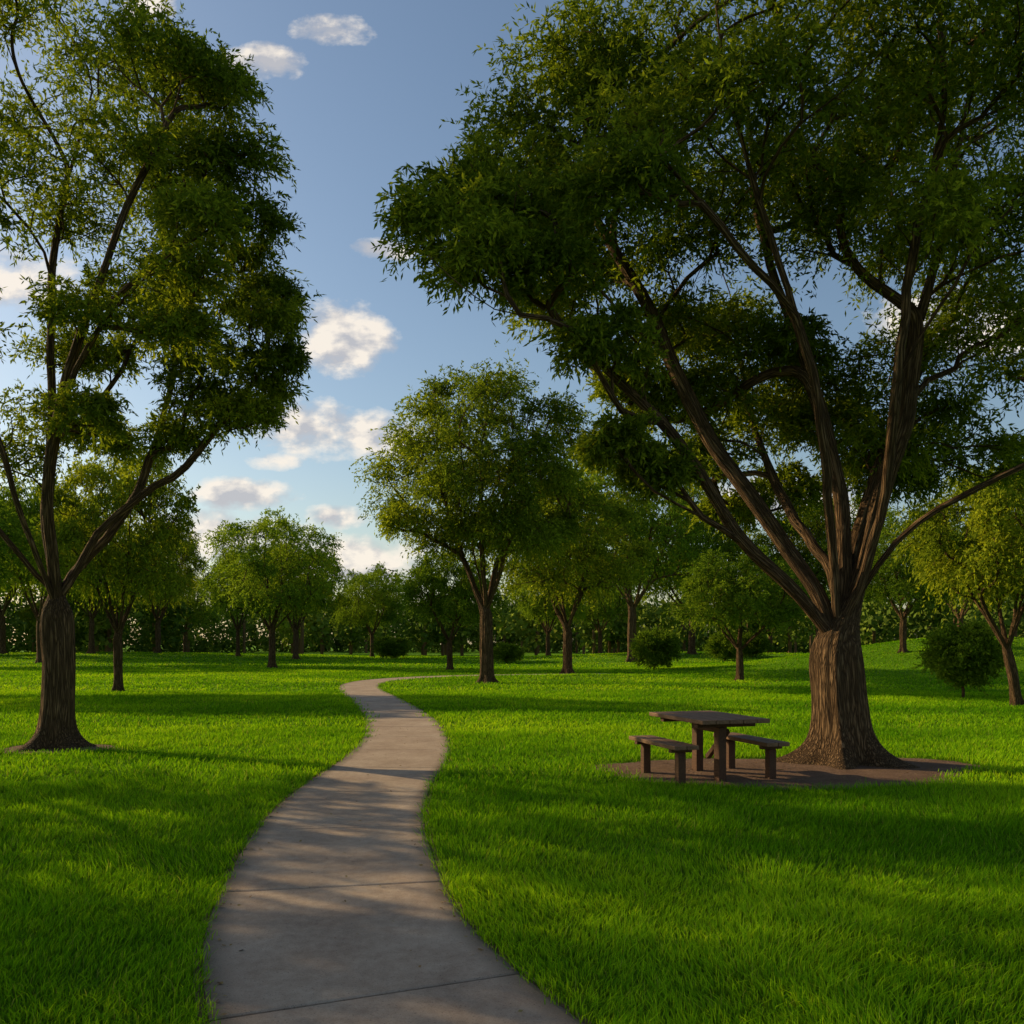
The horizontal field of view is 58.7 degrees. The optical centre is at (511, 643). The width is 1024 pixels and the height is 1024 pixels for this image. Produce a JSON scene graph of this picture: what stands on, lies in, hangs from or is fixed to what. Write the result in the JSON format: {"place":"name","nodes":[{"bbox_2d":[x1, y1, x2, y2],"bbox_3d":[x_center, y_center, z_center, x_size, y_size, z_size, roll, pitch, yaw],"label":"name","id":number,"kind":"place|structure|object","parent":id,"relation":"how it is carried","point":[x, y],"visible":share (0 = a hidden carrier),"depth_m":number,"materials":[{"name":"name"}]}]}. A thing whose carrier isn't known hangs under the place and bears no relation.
{"place":"outdoors","nodes":[
{"label":"outdoors","id":0,"kind":"place"},
{"bbox_2d":[0,636,1023,1023],"bbox_3d":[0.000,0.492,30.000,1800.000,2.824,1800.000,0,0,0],"label":"ground","id":1,"kind":"structure","parent":0,"point":[618,656],"depth_m":7.64,"materials":[{"name":"green plant"}]},
{"bbox_2d":[0,513,26,586],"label":"shade tree","id":2,"kind":"object","parent":1,"relation":"on","point":[9,558],"visible":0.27,"depth_m":69.46,"materials":[{"name":"green plant"}]},
{"bbox_2d":[0,497,40,653],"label":"shade tree","id":3,"kind":"object","parent":1,"relation":"on","point":[3,650],"visible":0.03,"depth_m":90.84,"materials":[{"name":"green plant"}]},
{"bbox_2d":[0,485,74,605],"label":"shade tree","id":4,"kind":"object","parent":1,"relation":"on","point":[7,576],"visible":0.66,"depth_m":31.54,"materials":[{"name":"green plant"}]},
{"bbox_2d":[0,478,93,663],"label":"shade tree","id":5,"kind":"object","parent":1,"relation":"on","point":[33,509],"visible":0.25,"depth_m":72.03,"materials":[{"name":"green plant"}]},
{"bbox_2d":[38,502,142,653],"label":"shade tree","id":6,"kind":"object","parent":1,"relation":"on","point":[91,647],"visible":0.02,"depth_m":90.78,"materials":[{"name":"green plant"}]},
{"bbox_2d":[23,446,200,691],"bbox_3d":[-13.612,-2.627,31.636,5.993,8.883,5.854,0,0,41],"label":"shade tree","id":7,"kind":"object","parent":1,"relation":"on","point":[112,564],"visible":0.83,"depth_m":30.74,"materials":[{"name":"green plant"}]},
{"bbox_2d":[112,524,211,652],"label":"shade tree","id":8,"kind":"object","parent":1,"relation":"on","point":[196,562],"visible":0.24,"depth_m":93.61,"materials":[{"name":"green plant"}]},
{"bbox_2d":[0,0,324,753],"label":"shade tree","id":9,"kind":"object","parent":1,"relation":"on","point":[176,322],"visible":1,"depth_m":14.42,"materials":[{"name":"green plant"}]},
{"bbox_2d":[145,574,228,651],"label":"shade tree","id":10,"kind":"object","parent":1,"relation":"on","point":[193,603],"visible":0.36,"depth_m":118.23,"materials":[{"name":"green plant"}]},
{"bbox_2d":[201,550,267,656],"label":"shade tree","id":11,"kind":"object","parent":1,"relation":"on","point":[237,628],"visible":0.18,"depth_m":88.05,"materials":[{"name":"green plant"}]},
{"bbox_2d":[196,506,359,667],"bbox_3d":[-16.073,-3.873,62.238,10.802,11.400,10.290,0,0,-25],"label":"shade tree","id":12,"kind":"object","parent":1,"relation":"on","point":[265,569],"visible":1,"depth_m":60.64,"materials":[{"name":"green plant"}]},
{"bbox_2d":[240,543,349,658],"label":"shade tree","id":13,"kind":"object","parent":1,"relation":"on","point":[295,626],"visible":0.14,"depth_m":83.37,"materials":[{"name":"green plant"}]},
{"bbox_2d":[329,561,409,656],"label":"shade tree","id":14,"kind":"object","parent":1,"relation":"on","point":[365,611],"visible":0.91,"depth_m":89.89,"materials":[{"name":"green plant"}]},
{"bbox_2d":[369,634,415,658],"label":"shrub","id":15,"kind":"object","parent":1,"relation":"on","point":[389,646],"visible":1,"depth_m":85.04,"materials":[{"name":"green plant"}]},
{"bbox_2d":[193,673,606,1023],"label":"footpath","id":16,"kind":"structure","parent":1,"relation":"on","point":[294,960],"depth_m":5.55,"materials":[{"name":"concrete"}]},
{"bbox_2d":[200,726,988,1014],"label":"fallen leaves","id":17,"kind":"object","parent":16,"relation":"on","point":[221,982],"visible":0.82,"depth_m":7.67,"materials":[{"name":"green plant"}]},
{"bbox_2d":[395,549,508,669],"bbox_3d":[-3.636,-2.112,57.670,7.208,7.821,7.924,0,0,31],"label":"shade tree","id":18,"kind":"object","parent":1,"relation":"on","point":[460,593],"visible":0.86,"depth_m":55.87,"materials":[{"name":"green plant"}]},
{"bbox_2d":[349,339,623,683],"bbox_3d":[-0.984,-5.159,38.698,11.711,13.963,10.897,0,0,-17],"label":"shade tree","id":19,"kind":"object","parent":1,"relation":"on","point":[492,522],"visible":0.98,"depth_m":36.91,"materials":[{"name":"green plant"}]},
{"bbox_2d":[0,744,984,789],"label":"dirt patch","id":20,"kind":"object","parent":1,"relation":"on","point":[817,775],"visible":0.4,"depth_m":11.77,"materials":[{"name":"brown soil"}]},
{"bbox_2d":[629,710,789,784],"bbox_3d":[2.470,1.308,11.550,1.562,0.785,1.450,0,0,-17],"label":"picnic table","id":21,"kind":"object","parent":20,"relation":"on","point":[722,748],"visible":0.98,"depth_m":11.23,"materials":[{"name":"brown wood"}]},
{"bbox_2d":[493,641,527,662],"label":"shrub","id":22,"kind":"object","parent":1,"relation":"on","point":[506,652],"visible":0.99,"depth_m":73.07,"materials":[{"name":"green plant"}]},
{"bbox_2d":[0,563,1023,655],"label":"distant trees","id":23,"kind":"object","parent":1,"relation":"on","point":[882,625],"visible":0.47,"depth_m":118.33,"materials":[{"name":"green plant"}]},
{"bbox_2d":[508,568,589,655],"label":"shade tree","id":24,"kind":"object","parent":1,"relation":"on","point":[536,609],"visible":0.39,"depth_m":84.91,"materials":[{"name":"green plant"}]},
{"bbox_2d":[458,476,666,673],"bbox_3d":[2.939,-3.809,49.975,10.179,11.279,10.420,0,0,28],"label":"shade tree","id":25,"kind":"object","parent":1,"relation":"on","point":[584,568],"visible":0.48,"depth_m":48.32,"materials":[{"name":"green plant"}]},
{"bbox_2d":[559,576,642,653],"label":"shade tree","id":26,"kind":"object","parent":1,"relation":"on","point":[608,612],"visible":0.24,"depth_m":101.63,"materials":[{"name":"green plant"}]},
{"bbox_2d":[556,428,719,661],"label":"shade tree","id":27,"kind":"object","parent":1,"relation":"on","point":[680,523],"visible":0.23,"depth_m":71.46,"materials":[{"name":"green plant"}]},
{"bbox_2d":[625,625,686,669],"bbox_3d":[8.607,0.376,55.440,3.690,2.975,3.328,0,0,-11],"label":"shrub","id":28,"kind":"object","parent":1,"relation":"on","point":[654,647],"visible":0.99,"depth_m":54.65,"materials":[{"name":"green plant"}]},
{"bbox_2d":[615,507,752,654],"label":"shade tree","id":29,"kind":"object","parent":1,"relation":"on","point":[730,546],"visible":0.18,"depth_m":80.15,"materials":[{"name":"green plant"}]},
{"bbox_2d":[370,0,1023,769],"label":"shade tree","id":30,"kind":"object","parent":1,"relation":"on","point":[524,228],"visible":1,"depth_m":12.43,"materials":[{"name":"green plant"}]},
{"bbox_2d":[699,630,743,660],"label":"shrub","id":31,"kind":"object","parent":1,"relation":"on","point":[715,647],"visible":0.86,"depth_m":73.13,"materials":[{"name":"green plant"}]},
{"bbox_2d":[663,544,830,680],"bbox_3d":[10.536,-1.343,40.504,6.786,6.233,6.173,0,0,27],"label":"shade tree","id":32,"kind":"object","parent":1,"relation":"on","point":[735,593],"visible":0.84,"depth_m":39.56,"materials":[{"name":"green plant"}]},
{"bbox_2d":[736,631,774,656],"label":"shrub","id":33,"kind":"object","parent":1,"relation":"on","point":[758,644],"visible":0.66,"depth_m":76.59,"materials":[{"name":"green plant"}]},
{"bbox_2d":[736,574,796,652],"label":"shade tree","id":34,"kind":"object","parent":1,"relation":"on","point":[770,637],"visible":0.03,"depth_m":102.72,"materials":[{"name":"green plant"}]},
{"bbox_2d":[738,495,902,633],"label":"shade tree","id":35,"kind":"object","parent":1,"relation":"on","point":[817,527],"visible":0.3,"depth_m":72.02,"materials":[{"name":"green plant"}]},
{"bbox_2d":[851,509,972,652],"bbox_3d":[21.945,-3.574,51.819,7.795,8.368,8.183,0,0,-9],"label":"shade tree","id":36,"kind":"object","parent":1,"relation":"on","point":[875,588],"visible":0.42,"depth_m":50.61,"materials":[{"name":"green plant"}]},
{"bbox_2d":[886,461,1023,706],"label":"shade tree","id":37,"kind":"object","parent":1,"relation":"on","point":[995,548],"visible":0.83,"depth_m":24.09,"materials":[{"name":"green plant"}]},
{"bbox_2d":[905,512,1019,626],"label":"shade tree","id":38,"kind":"object","parent":1,"relation":"on","point":[961,615],"visible":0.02,"depth_m":81.13,"materials":[{"name":"green plant"}]},
{"bbox_2d":[912,619,1022,697],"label":"shrub","id":39,"kind":"object","parent":1,"relation":"on","point":[956,652],"visible":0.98,"depth_m":27.66,"materials":[{"name":"green plant"}]},
{"bbox_2d":[0,0,1023,644],"label":"sky","id":40,"kind":"structure","parent":0,"point":[362,91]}
]}

